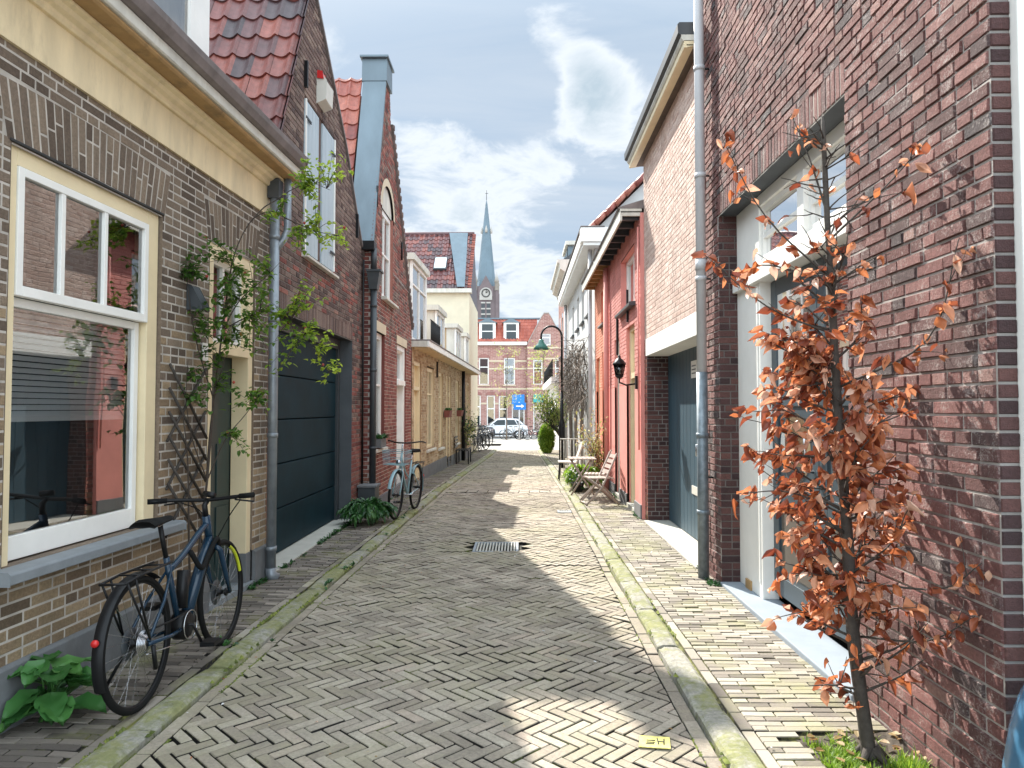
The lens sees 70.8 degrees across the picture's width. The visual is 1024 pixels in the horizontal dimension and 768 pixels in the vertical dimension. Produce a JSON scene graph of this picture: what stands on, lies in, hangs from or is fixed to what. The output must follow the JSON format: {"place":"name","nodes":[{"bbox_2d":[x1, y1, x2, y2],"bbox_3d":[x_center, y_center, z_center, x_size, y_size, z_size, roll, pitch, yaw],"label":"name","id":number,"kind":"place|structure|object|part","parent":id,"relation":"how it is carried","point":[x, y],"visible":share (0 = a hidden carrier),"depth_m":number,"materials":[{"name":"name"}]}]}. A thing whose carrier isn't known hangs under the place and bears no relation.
{"place":"outdoors","nodes":[
{"label":"outdoors","id":0,"kind":"place"},
{"bbox_2d":[335,54,413,503],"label":"gabled house","id":1,"kind":"structure","parent":0,"point":[387,309],"depth_m":12.31,"materials":[{"name":"red brick"}]},
{"bbox_2d":[376,333,387,452],"bbox_3d":[-2.216,0.130,11.898,0.164,1.974,1.020,0,-2,1],"label":"window","id":2,"kind":"structure","parent":1,"relation":"in","point":[379,337],"depth_m":12.24,"materials":[{"name":"white paint"}]},
{"bbox_2d":[376,432,389,447],"bbox_3d":[-2.151,0.913,11.771,0.280,0.241,0.659,0,-2,1],"label":"window box","id":3,"kind":"object","parent":1,"relation":"on","point":[380,441],"visible":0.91,"depth_m":11.59,"materials":[{"name":"grey metal"}]},
{"bbox_2d":[381,210,398,308],"bbox_3d":[-2.188,-2.205,12.659,0.204,1.614,1.180,0,-2,1],"label":"window","id":4,"kind":"structure","parent":1,"relation":"in","point":[385,296],"depth_m":12.92,"materials":[{"name":"white paint"}]},
{"bbox_2d":[120,450,721,767],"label":"road","id":5,"kind":"structure","parent":0,"point":[443,686],"depth_m":4.59,"materials":[{"name":"brick"}]},
{"bbox_2d":[75,485,730,767],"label":"moss","id":6,"kind":"object","parent":5,"relation":"on","point":[122,729],"visible":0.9,"depth_m":5.17,"materials":[{"name":"green plant"}]},
{"bbox_2d":[73,450,764,767],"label":"kerb","id":7,"kind":"structure","parent":5,"relation":"on","point":[720,730],"depth_m":4.46,"materials":[{"name":"stone"}]},
{"bbox_2d":[133,498,797,767],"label":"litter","id":8,"kind":"object","parent":5,"relation":"on","point":[389,670],"visible":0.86,"depth_m":3.98,"materials":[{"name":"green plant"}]},
{"bbox_2d":[472,542,517,551],"bbox_3d":[-0.189,1.964,8.580,0.530,0.055,0.600,0,-2,1],"label":"drain grate","id":9,"kind":"object","parent":5,"relation":"on","point":[476,546],"visible":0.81,"depth_m":8.60,"materials":[{"name":"metal"}]},
{"bbox_2d":[557,510,571,512],"bbox_3d":[0.839,2.068,11.552,0.220,0.055,0.250,0,-2,1],"label":"drain grate","id":10,"kind":"object","parent":5,"relation":"on","point":[569,511],"visible":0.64,"depth_m":11.53,"materials":[{"name":"metal"}]},
{"bbox_2d":[639,735,670,748],"bbox_3d":[0.700,1.758,3.539,0.155,0.008,0.122,0,-2,8],"label":"road marking","id":11,"kind":"object","parent":5,"relation":"on","point":[659,742],"visible":1,"depth_m":3.53,"materials":[{"name":"yellow paint"}]},
{"bbox_2d":[0,450,887,767],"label":"pavement","id":12,"kind":"structure","parent":0,"point":[756,678],"depth_m":4.67,"materials":[{"name":"brick"}]},
{"bbox_2d":[0,650,106,733],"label":"broadleaf plant","id":13,"kind":"object","parent":12,"relation":"on","point":[52,704],"visible":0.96,"depth_m":3.64,"materials":[{"name":"green plant"}]},
{"bbox_2d":[0,0,308,734],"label":"brick house","id":14,"kind":"structure","parent":12,"relation":"on","point":[144,144],"depth_m":4.75,"materials":[{"name":"brown brick"}]},
{"bbox_2d":[1,137,164,566],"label":"window frame","id":15,"kind":"structure","parent":14,"relation":"in","point":[19,157],"depth_m":4.85,"materials":[{"name":"beige wood"}]},
{"bbox_2d":[165,363,207,542],"bbox_3d":[-2.427,0.567,5.391,0.032,1.415,0.576,0,-2,3],"label":"trellis","id":16,"kind":"object","parent":14,"relation":"attached to","point":[174,469],"visible":0.73,"depth_m":5.34,"materials":[{"name":"black wood"}]},
{"bbox_2d":[186,0,194,40],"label":"dormer window","id":17,"kind":"structure","parent":14,"relation":"in","point":[190,3],"depth_m":6.01,"materials":[{"name":"white paint"}]},
{"bbox_2d":[186,284,209,311],"bbox_3d":[-2.385,-0.653,5.473,0.124,0.206,0.120,0,-2,1],"label":"wall lamp","id":18,"kind":"object","parent":14,"relation":"attached to","point":[196,297],"visible":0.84,"depth_m":5.41,"materials":[{"name":"grey metal"}]},
{"bbox_2d":[202,343,208,360],"bbox_3d":[-2.422,-0.253,5.684,0.008,0.140,0.090,0,-2,3],"label":"house plaque","id":19,"kind":"object","parent":14,"relation":"attached to","point":[204,358],"visible":0.43,"depth_m":5.67,"materials":[{"name":"white ceramic"}]},
{"bbox_2d":[210,355,230,591],"bbox_3d":[-2.586,0.766,6.201,0.055,2.020,0.612,0,-2,3],"label":"door","id":20,"kind":"structure","parent":14,"relation":"in","point":[219,510],"depth_m":6.32,"materials":[{"name":"wood"}]},
{"bbox_2d":[90,491,254,715],"bbox_3d":[-2.004,1.227,4.378,0.706,1.063,1.835,-3,-2,1],"label":"bicycle","id":21,"kind":"object","parent":12,"relation":"on","point":[186,595],"visible":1,"depth_m":4.16,"materials":[{"name":"black metal"}]},
{"bbox_2d":[176,152,353,621],"bbox_3d":[-1.908,-0.052,5.657,1.325,3.699,0.488,1,-2,-21],"label":"climbing rose","id":22,"kind":"object","parent":12,"relation":"on","point":[305,185],"visible":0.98,"depth_m":5.63,"materials":[{"name":"green plant"}]},
{"bbox_2d":[209,0,364,572],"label":"gabled house","id":23,"kind":"structure","parent":12,"relation":"on","point":[269,58],"depth_m":8.63,"materials":[{"name":"red brick"}]},
{"bbox_2d":[276,332,335,552],"bbox_3d":[-2.582,0.666,8.776,0.040,2.438,3.170,0,-2,1],"label":"garage door","id":24,"kind":"structure","parent":23,"relation":"in","point":[298,480],"depth_m":8.89,"materials":[{"name":"metal"}]},
{"bbox_2d":[301,252,338,278],"bbox_3d":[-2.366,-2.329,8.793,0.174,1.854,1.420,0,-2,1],"label":"window sill","id":25,"kind":"structure","parent":23,"relation":"in","point":[308,257],"depth_m":8.64,"materials":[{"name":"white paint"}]},
{"bbox_2d":[316,70,332,112],"bbox_3d":[-2.286,-3.568,8.798,0.127,0.402,0.315,0,-2,1],"label":"alarm box","id":26,"kind":"object","parent":23,"relation":"attached to","point":[324,94],"visible":1,"depth_m":8.66,"materials":[{"name":"plastic"}]},
{"bbox_2d":[336,496,398,527],"bbox_3d":[-2.004,1.767,10.038,0.873,0.397,0.706,2,-3,-41],"label":"leafy plant","id":27,"kind":"object","parent":12,"relation":"on","point":[373,509],"visible":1,"depth_m":9.87,"materials":[{"name":"green plant"}]},
{"bbox_2d":[357,483,380,499],"bbox_3d":[-2.173,1.750,10.931,0.290,0.460,0.360,0,-2,1],"label":"utility box","id":28,"kind":"object","parent":12,"relation":"on","point":[366,491],"visible":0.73,"depth_m":10.78,"materials":[{"name":"grey paint"}]},
{"bbox_2d":[382,440,425,519],"bbox_3d":[-1.602,1.420,11.029,0.601,1.134,1.857,2,-2,8],"label":"bicycle","id":29,"kind":"object","parent":12,"relation":"on","point":[400,463],"visible":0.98,"depth_m":10.75,"materials":[{"name":"blue metal"}]},
{"bbox_2d":[454,436,470,463],"bbox_3d":[-1.573,2.107,23.110,0.460,0.860,1.100,0,-2,1],"label":"garden bench","id":30,"kind":"object","parent":12,"relation":"on","point":[461,449],"visible":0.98,"depth_m":22.94,"materials":[{"name":"wood"}]},
{"bbox_2d":[219,486,720,645],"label":"weeds","id":31,"kind":"object","parent":12,"relation":"on","point":[710,582],"visible":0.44,"depth_m":6.75,"materials":[{"name":"green plant"}]},
{"bbox_2d":[461,398,484,451],"bbox_3d":[-1.524,1.570,25.270,1.067,2.160,1.649,0,-2,1],"label":"shrub","id":32,"kind":"object","parent":12,"relation":"on","point":[470,428],"visible":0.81,"depth_m":25.03,"materials":[{"name":"green plant"}]},
{"bbox_2d":[471,426,482,452],"bbox_3d":[-1.567,2.376,31.066,0.601,1.134,1.857,-1,-2,16],"label":"bicycle","id":33,"kind":"object","parent":12,"relation":"on","point":[477,441],"visible":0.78,"depth_m":31.28,"materials":[{"name":"black metal"}]},
{"bbox_2d":[473,425,489,450],"bbox_3d":[-1.486,2.471,32.919,0.601,1.134,1.857,-1,-2,29],"label":"bicycle","id":34,"kind":"object","parent":12,"relation":"on","point":[483,435],"visible":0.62,"depth_m":33.25,"materials":[{"name":"black metal"}]},
{"bbox_2d":[537,423,555,452],"bbox_3d":[1.471,2.315,30.423,0.841,1.380,0.971,0,-2,1],"label":"round bush","id":35,"kind":"object","parent":12,"relation":"on","point":[546,440],"visible":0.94,"depth_m":30.18,"materials":[{"name":"green plant"}]},
{"bbox_2d":[524,384,572,435],"bbox_3d":[1.337,1.307,24.973,1.826,2.654,1.993,0,-2,1],"label":"tree","id":36,"kind":"object","parent":12,"relation":"on","point":[552,418],"visible":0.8,"depth_m":24.72,"materials":[{"name":"green plant"}]},
{"bbox_2d":[533,325,564,467],"bbox_3d":[1.081,0.354,20.990,0.925,4.150,0.470,0,-2,1],"label":"street lamp","id":37,"kind":"object","parent":12,"relation":"on","point":[541,345],"visible":0.98,"depth_m":20.93,"materials":[{"name":"black metal"}]},
{"bbox_2d":[558,442,582,480],"bbox_3d":[1.349,1.771,16.560,0.572,0.871,0.450,0,-2,1],"label":"garden chair","id":38,"kind":"object","parent":12,"relation":"on","point":[577,455],"visible":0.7,"depth_m":16.40,"materials":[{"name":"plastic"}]},
{"bbox_2d":[548,333,594,464],"bbox_3d":[1.543,0.655,21.477,0.928,3.787,9.012,0,-2,1],"label":"bare wisteria","id":39,"kind":"object","parent":12,"relation":"on","point":[576,397],"visible":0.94,"depth_m":19.75,"materials":[{"name":"brown plant"}]},
{"bbox_2d":[560,438,593,476],"bbox_3d":[1.563,1.776,17.332,0.820,0.932,0.028,0,-2,1],"label":"metal railing","id":40,"kind":"object","parent":12,"relation":"on","point":[573,451],"visible":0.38,"depth_m":17.34,"materials":[{"name":"white metal"}]},
{"bbox_2d":[568,464,589,491],"bbox_3d":[1.276,1.902,13.982,0.612,0.761,0.491,-1,-2,18],"label":"flower pot","id":41,"kind":"object","parent":12,"relation":"on","point":[580,488],"visible":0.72,"depth_m":13.91,"materials":[{"name":"black paint"}]},
{"bbox_2d":[568,457,595,494],"bbox_3d":[1.320,1.738,13.634,0.495,0.689,0.600,0,-2,1],"label":"folding table","id":42,"kind":"object","parent":12,"relation":"on","point":[581,458],"visible":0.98,"depth_m":13.40,"materials":[{"name":"brown wood"}]},
{"bbox_2d":[562,463,603,486],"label":"potted greens","id":43,"kind":"object","parent":12,"relation":"on","point":[580,467],"visible":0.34,"depth_m":14.27,"materials":[{"name":"green plant"}]},
{"bbox_2d":[573,408,606,483],"bbox_3d":[1.613,1.288,14.389,0.669,1.635,1.981,0,-2,1],"label":"dry rose bush","id":44,"kind":"object","parent":12,"relation":"on","point":[594,448],"visible":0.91,"depth_m":14.53,"materials":[{"name":"brown plant"}]},
{"bbox_2d":[580,450,614,499],"bbox_3d":[1.533,1.620,12.880,0.604,0.878,0.470,0,-2,11],"label":"folding chair","id":45,"kind":"object","parent":12,"relation":"on","point":[596,473],"visible":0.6,"depth_m":12.82,"materials":[{"name":"brown wood"}]},
{"bbox_2d":[580,452,619,505],"bbox_3d":[1.485,1.596,12.190,0.604,0.878,0.470,0,-2,-7],"label":"folding chair","id":46,"kind":"object","parent":12,"relation":"on","point":[596,484],"visible":0.99,"depth_m":12.13,"materials":[{"name":"brown wood"}]},
{"bbox_2d":[624,22,697,568],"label":"brick house","id":47,"kind":"structure","parent":12,"relation":"on","point":[660,149],"depth_m":9.15,"materials":[{"name":"brick"}]},
{"bbox_2d":[668,346,697,540],"bbox_3d":[2.224,0.716,8.806,0.129,2.340,3.034,0,-2,1],"label":"garage door","id":48,"kind":"structure","parent":47,"relation":"in","point":[682,366],"depth_m":9.38,"materials":[{"name":"silver metal"}]},
{"bbox_2d":[693,0,1023,767],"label":"brick house","id":49,"kind":"structure","parent":12,"relation":"on","point":[893,78],"depth_m":3.50,"materials":[{"name":"brick"}]},
{"bbox_2d":[761,178,797,260],"bbox_3d":[2.107,-1.266,5.609,0.040,0.460,0.870,0,-2,1],"label":"transom window","id":50,"kind":"structure","parent":49,"relation":"in","point":[785,202],"depth_m":5.67,"materials":[{"name":"white paint"}]},
{"bbox_2d":[771,260,820,621],"bbox_3d":[2.146,0.414,5.515,0.131,2.555,0.920,0,-2,1],"label":"door","id":51,"kind":"structure","parent":49,"relation":"in","point":[782,287],"depth_m":5.60,"materials":[{"name":"blue wood"}]},
{"bbox_2d":[808,138,846,230],"bbox_3d":[2.096,-1.301,4.615,0.040,0.460,0.880,0,-2,1],"label":"transom window","id":52,"kind":"structure","parent":49,"relation":"in","point":[839,181],"depth_m":4.73,"materials":[{"name":"white glass"}]},
{"bbox_2d":[817,245,849,638],"bbox_3d":[2.174,0.382,4.581,0.055,2.555,0.930,0,-2,1],"label":"door","id":53,"kind":"structure","parent":49,"relation":"in","point":[843,284],"depth_m":4.79,"materials":[{"name":"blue wood"}]},
{"bbox_2d":[795,731,927,767],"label":"planting bed","id":54,"kind":"object","parent":12,"relation":"on","point":[892,740],"visible":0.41,"depth_m":3.45,"materials":[{"name":"soil"}]},
{"bbox_2d":[691,109,991,767],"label":"beech tree","id":55,"kind":"object","parent":54,"relation":"on","point":[851,434],"visible":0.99,"depth_m":3.31,"materials":[{"name":"orange plant"}]},
{"bbox_2d":[807,729,926,767],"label":"fallen leaves","id":56,"kind":"object","parent":54,"relation":"on","point":[856,733],"visible":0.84,"depth_m":3.40,"materials":[{"name":"brown plant"}]},
{"bbox_2d":[803,730,931,767],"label":"grass","id":57,"kind":"structure","parent":54,"relation":"on","point":[851,760],"depth_m":3.26,"materials":[{"name":"green plant"}]},
{"bbox_2d":[319,0,693,329],"label":"sky","id":58,"kind":"structure","parent":0,"point":[537,106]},
{"bbox_2d":[481,435,539,450],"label":"road end","id":59,"kind":"structure","parent":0,"point":[513,443],"depth_m":44.57,"materials":[{"name":"white"}]},
{"bbox_2d":[478,425,487,448],"bbox_3d":[-1.468,2.581,35.071,0.601,1.134,1.857,0,-2,11],"label":"bicycle","id":60,"kind":"object","parent":59,"relation":"on","point":[484,443],"visible":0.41,"depth_m":35.14,"materials":[{"name":"black metal"}]},
{"bbox_2d":[478,425,492,446],"bbox_3d":[-1.508,2.681,36.996,0.601,1.134,1.857,-1,-2,33],"label":"bicycle","id":61,"kind":"object","parent":59,"relation":"on","point":[487,437],"visible":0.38,"depth_m":37.34,"materials":[{"name":"black metal"}]},
{"bbox_2d":[479,426,494,438],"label":"parked car","id":62,"kind":"object","parent":59,"relation":"on","point":[492,429],"visible":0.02,"depth_m":50.02,"materials":[{"name":"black metal"}]},
{"bbox_2d":[481,425,492,444],"bbox_3d":[-1.383,2.796,39.241,0.601,1.134,1.857,-1,-2,21],"label":"bicycle","id":63,"kind":"object","parent":59,"relation":"on","point":[488,434],"visible":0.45,"depth_m":39.46,"materials":[{"name":"black metal"}]},
{"bbox_2d":[487,418,527,437],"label":"parked car","id":64,"kind":"object","parent":59,"relation":"on","point":[498,425],"visible":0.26,"depth_m":59.13,"materials":[{"name":"white metal"}]},
{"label":"side window","id":65,"kind":"part","parent":64,"relation":"part of","materials":[{"name":"grey glass"}]},
{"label":"side window","id":66,"kind":"part","parent":64,"relation":"part of","materials":[{"name":"grey glass"}]},
{"bbox_2d":[491,340,525,439],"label":"young tree","id":67,"kind":"object","parent":59,"relation":"on","point":[507,397],"visible":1,"depth_m":52.02,"materials":[{"name":"green plant"}]},
{"bbox_2d":[478,318,539,425],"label":"brick terrace","id":68,"kind":"structure","parent":59,"relation":"on","point":[505,333],"depth_m":66.14,"materials":[{"name":"red brick"}]},
{"bbox_2d":[478,395,480,422],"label":"window","id":69,"kind":"structure","parent":68,"relation":"in","point":[478,395],"depth_m":66.06,"materials":[{"name":"white paint"}]},
{"bbox_2d":[478,358,489,385],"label":"window","id":70,"kind":"structure","parent":68,"relation":"in","point":[479,358],"depth_m":66.16,"materials":[{"name":"white paint"}]},
{"bbox_2d":[487,395,494,424],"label":"window","id":71,"kind":"structure","parent":68,"relation":"in","point":[487,395],"depth_m":66.05,"materials":[{"name":"white paint"}]},
{"bbox_2d":[499,396,505,417],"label":"window","id":72,"kind":"structure","parent":68,"relation":"in","point":[499,396],"depth_m":66.05,"materials":[{"name":"white paint"}]},
{"bbox_2d":[503,358,515,385],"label":"window","id":73,"kind":"structure","parent":68,"relation":"in","point":[504,358],"depth_m":66.15,"materials":[{"name":"white paint"}]},
{"bbox_2d":[512,394,524,423],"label":"window","id":74,"kind":"structure","parent":68,"relation":"in","point":[513,394],"depth_m":66.00,"materials":[{"name":"white paint"}]},
{"bbox_2d":[499,424,522,438],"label":"bicycle","id":75,"kind":"object","parent":59,"relation":"on","point":[510,433],"visible":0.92,"depth_m":52.79,"materials":[{"name":"silver metal"}]},
{"bbox_2d":[503,426,526,438],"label":"bicycle","id":76,"kind":"object","parent":59,"relation":"on","point":[514,431],"visible":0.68,"depth_m":53.50,"materials":[{"name":"silver metal"}]},
{"bbox_2d":[514,402,525,439],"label":"traffic sign","id":77,"kind":"object","parent":59,"relation":"on","point":[519,406],"visible":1,"depth_m":50.91,"materials":[{"name":"blue metal"}]},
{"bbox_2d":[515,424,537,439],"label":"bicycle","id":78,"kind":"object","parent":59,"relation":"on","point":[526,431],"visible":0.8,"depth_m":52.70,"materials":[{"name":"silver metal"}]},
{"bbox_2d":[523,424,539,439],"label":"bicycle","id":79,"kind":"object","parent":59,"relation":"on","point":[531,432],"visible":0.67,"depth_m":51.92,"materials":[{"name":"silver metal"}]},
{"bbox_2d":[525,341,557,423],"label":"young tree","id":80,"kind":"object","parent":59,"relation":"on","point":[542,358],"visible":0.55,"depth_m":46.03,"materials":[{"name":"green plant"}]},
{"bbox_2d":[478,444,553,449],"bbox_3d":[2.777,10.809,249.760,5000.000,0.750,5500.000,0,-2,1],"label":"ground","id":81,"kind":"structure","parent":0,"point":[494,446],"depth_m":41.10,"materials":[{"name":"white"}]},
{"bbox_2d":[404,232,477,451],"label":"cream house","id":82,"kind":"structure","parent":81,"relation":"on","point":[447,259],"depth_m":31.62,"materials":[{"name":"paint"}]},
{"bbox_2d":[407,253,480,483],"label":"terraced house","id":83,"kind":"structure","parent":81,"relation":"on","point":[443,370],"depth_m":18.82,"materials":[{"name":"yellow brick"}]},
{"bbox_2d":[413,366,414,464],"bbox_3d":[-2.254,0.879,16.090,0.070,2.580,0.752,0,-2,2],"label":"door","id":84,"kind":"structure","parent":83,"relation":"in","point":[414,366],"depth_m":16.32,"materials":[{"name":"beige wood"}]},
{"bbox_2d":[410,260,426,338],"bbox_3d":[-2.175,-1.799,16.708,0.096,1.755,1.983,0,-2,2],"label":"dormer window","id":85,"kind":"structure","parent":83,"relation":"in","point":[418,280],"depth_m":16.70,"materials":[{"name":"white paint"}]},
{"bbox_2d":[426,368,436,452],"bbox_3d":[-2.061,0.642,18.003,0.170,2.074,1.304,0,-2,2],"label":"window","id":86,"kind":"structure","parent":83,"relation":"in","point":[429,371],"depth_m":18.32,"materials":[{"name":"beige wood"}]},
{"bbox_2d":[435,310,444,347],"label":"dormer window","id":87,"kind":"structure","parent":83,"relation":"in","point":[439,319],"depth_m":20.58,"materials":[{"name":"white paint"}]},
{"bbox_2d":[438,373,444,450],"bbox_3d":[-1.981,0.751,19.835,0.160,2.124,0.974,0,-2,2],"label":"window","id":88,"kind":"structure","parent":83,"relation":"in","point":[441,448],"depth_m":20.12,"materials":[{"name":"beige wood"}]},
{"bbox_2d":[444,408,452,417],"bbox_3d":[-1.819,0.814,20.581,0.188,0.282,0.590,0,-2,1],"label":"window box","id":89,"kind":"object","parent":83,"relation":"attached to","point":[447,412],"visible":1,"depth_m":20.30,"materials":[{"name":"ceramic"}]},
{"bbox_2d":[454,328,460,357],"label":"dormer window","id":90,"kind":"structure","parent":83,"relation":"in","point":[457,334],"depth_m":24.49,"materials":[{"name":"white paint"}]},
{"bbox_2d":[455,381,460,445],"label":"window","id":91,"kind":"structure","parent":83,"relation":"in","point":[456,424],"depth_m":24.13,"materials":[{"name":"beige wood"}]},
{"bbox_2d":[457,408,463,415],"bbox_3d":[-1.698,0.918,23.575,0.192,0.282,0.596,0,-2,1],"label":"window box","id":92,"kind":"object","parent":83,"relation":"attached to","point":[460,411],"visible":1,"depth_m":23.30,"materials":[{"name":"ceramic"}]},
{"bbox_2d":[464,337,468,362],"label":"dormer window","id":93,"kind":"structure","parent":83,"relation":"in","point":[466,341],"depth_m":27.31,"materials":[{"name":"white paint"}]},
{"bbox_2d":[476,190,499,317],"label":"church","id":94,"kind":"structure","parent":81,"relation":"on","point":[487,284],"depth_m":252.70,"materials":[{"name":"brick"}]},
{"bbox_2d":[543,359,558,449],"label":"white building","id":95,"kind":"structure","parent":81,"relation":"on","point":[548,380],"depth_m":36.63,"materials":[{"name":"grey paint"}]},
{"bbox_2d":[550,241,574,441],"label":"brick house","id":96,"kind":"structure","parent":81,"relation":"on","point":[560,270],"depth_m":28.93,"materials":[{"name":"white paint"}]},
{"bbox_2d":[567,307,567,352],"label":"window","id":97,"kind":"structure","parent":96,"relation":"in","point":[567,307],"depth_m":28.29,"materials":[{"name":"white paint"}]},
{"bbox_2d":[581,261,608,484],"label":"painted house","id":98,"kind":"structure","parent":81,"relation":"on","point":[592,279],"depth_m":16.01,"materials":[{"name":"pink paint"}]},
{"bbox_2d":[558,172,643,466],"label":"rendered house","id":99,"kind":"structure","parent":81,"relation":"on","point":[576,301],"depth_m":18.41,"materials":[{"name":"white paint"}]},
{"bbox_2d":[592,199,647,519],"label":"painted house","id":100,"kind":"structure","parent":81,"relation":"on","point":[620,252],"depth_m":12.01,"materials":[{"name":"red paint"}]},
{"bbox_2d":[612,355,637,388],"bbox_3d":[1.703,-0.183,10.865,0.375,0.520,0.182,0,-2,1],"label":"wall lantern","id":101,"kind":"object","parent":100,"relation":"attached to","point":[619,364],"depth_m":10.82,"materials":[{"name":"black metal"}]},
{"bbox_2d":[615,253,635,318],"bbox_3d":[1.930,-1.665,11.924,0.244,0.964,1.680,0,-2,1],"label":"window","id":102,"kind":"structure","parent":100,"relation":"in","point":[630,284],"depth_m":12.28,"materials":[{"name":"white paint"}]},
{"bbox_2d":[527,312,560,434],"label":"gabled house","id":103,"kind":"structure","parent":0,"point":[548,335],"depth_m":65.72,"materials":[{"name":"white paint"}]},
{"bbox_2d":[533,360,541,383],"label":"window","id":104,"kind":"structure","parent":103,"relation":"in","point":[533,360],"depth_m":65.73,"materials":[{"name":"white paint"}]},
{"bbox_2d":[533,403,545,431],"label":"window","id":105,"kind":"structure","parent":103,"relation":"in","point":[533,403],"depth_m":65.58,"materials":[{"name":"white paint"}]},
{"bbox_2d":[542,334,550,345],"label":"window","id":106,"kind":"structure","parent":103,"relation":"in","point":[549,337],"depth_m":65.82,"materials":[{"name":"white paint"}]},
{"bbox_2d":[1002,685,1023,767],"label":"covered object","id":107,"kind":"object","parent":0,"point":[1013,756],"visible":1,"depth_m":2.30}
]}

